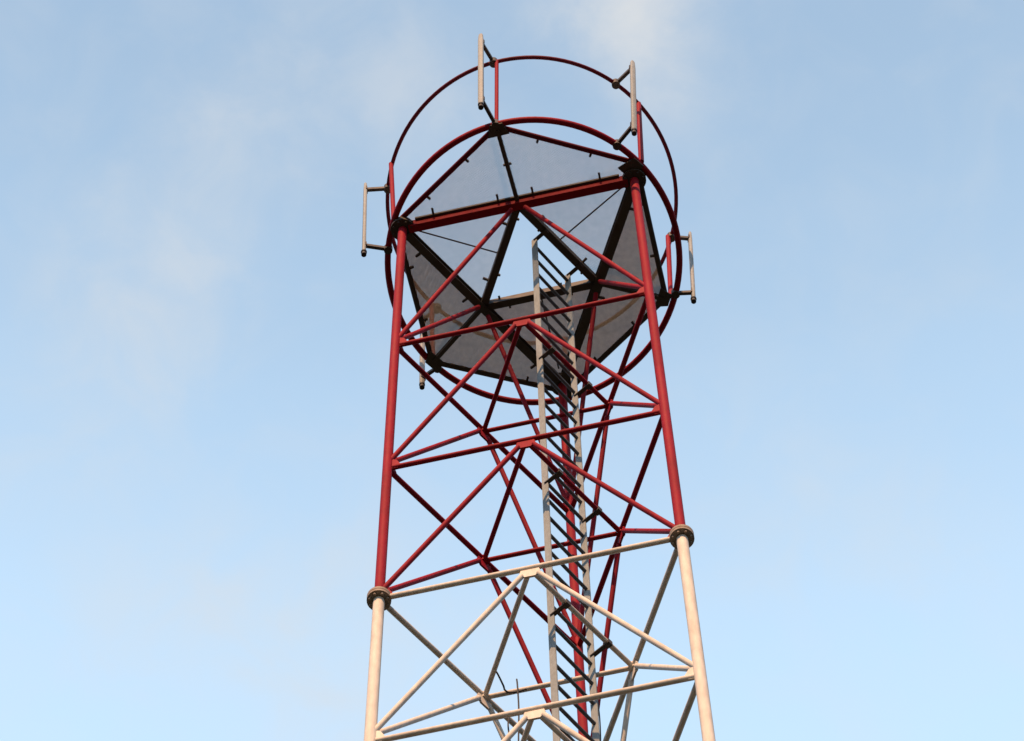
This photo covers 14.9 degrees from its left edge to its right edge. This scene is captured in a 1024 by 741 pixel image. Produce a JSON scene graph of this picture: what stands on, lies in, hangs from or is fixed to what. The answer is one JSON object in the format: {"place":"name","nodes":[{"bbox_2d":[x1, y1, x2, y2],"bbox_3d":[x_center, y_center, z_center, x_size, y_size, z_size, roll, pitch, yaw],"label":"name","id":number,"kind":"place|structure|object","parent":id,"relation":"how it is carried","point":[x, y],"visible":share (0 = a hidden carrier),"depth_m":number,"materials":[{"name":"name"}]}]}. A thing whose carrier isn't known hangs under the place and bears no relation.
{"place":"outdoors","nodes":[
{"label":"outdoors","id":0,"kind":"place"},
{"bbox_2d":[0,0,1023,740],"label":"sky","id":1,"kind":"structure","parent":0,"point":[196,327],"materials":[{"name":"blue"}]},
{"bbox_3d":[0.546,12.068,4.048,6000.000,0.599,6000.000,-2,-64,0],"label":"ground","id":2,"kind":"structure","parent":0,"visible":0},
{"bbox_2d":[364,55,715,740],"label":"lattice tower","id":3,"kind":"structure","parent":2,"relation":"on","point":[564,382],"depth_m":28.89,"materials":[{"name":"red metal"}]},
{"bbox_2d":[361,182,392,256],"bbox_3d":[-1.073,-1.203,31.283,0.251,1.546,0.096,7,-65,-4],"label":"panel antenna","id":4,"kind":"object","parent":3,"relation":"attached to","point":[387,250],"visible":0.95,"depth_m":31.09,"materials":[{"name":"white plastic"}]},
{"bbox_2d":[419,303,441,389],"bbox_3d":[-0.662,-0.216,31.765,0.243,1.546,0.094,-36,-69,15],"label":"panel antenna","id":5,"kind":"object","parent":3,"relation":"attached to","point":[435,369],"visible":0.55,"depth_m":31.22,"materials":[{"name":"white plastic"}]},
{"bbox_2d":[478,33,499,129],"bbox_3d":[-0.178,-2.259,30.798,0.082,1.565,0.306,-23,-66,10],"label":"panel antenna","id":6,"kind":"object","parent":3,"relation":"attached to","point":[482,104],"visible":1,"depth_m":30.62,"materials":[{"name":"white plastic"}]},
{"bbox_2d":[496,671,526,692],"bbox_3d":[-0.029,2.058,25.489,0.246,0.111,0.094,29,-68,-14],"label":"loose cable","id":7,"kind":"object","parent":3,"relation":"attached to","point":[500,679],"visible":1,"depth_m":25.50,"materials":[{"name":"black rubber"}]},
{"bbox_2d":[516,679,519,740],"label":"loose cable","id":8,"kind":"object","parent":3,"relation":"hanging from","point":[518,703],"visible":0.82,"depth_m":25.39,"materials":[{"name":"black rubber"}]},
{"bbox_2d":[596,681,600,740],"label":"loose cable","id":9,"kind":"object","parent":3,"relation":"attached to","point":[599,718],"visible":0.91,"depth_m":24.77,"materials":[{"name":"black rubber"}]},
{"bbox_2d":[612,60,636,149],"bbox_3d":[0.879,-2.080,30.888,0.084,1.546,0.288,38,-71,-17],"label":"panel antenna","id":10,"kind":"object","parent":3,"relation":"attached to","point":[632,127],"visible":1,"depth_m":30.76,"materials":[{"name":"white plastic"}]},
{"bbox_2d":[667,231,696,303],"bbox_3d":[1.368,-0.837,31.494,0.230,1.547,0.130,-2,-64,0],"label":"panel antenna","id":11,"kind":"object","parent":3,"relation":"attached to","point":[677,294],"visible":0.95,"depth_m":31.27,"materials":[{"name":"white plastic"}]}
]}

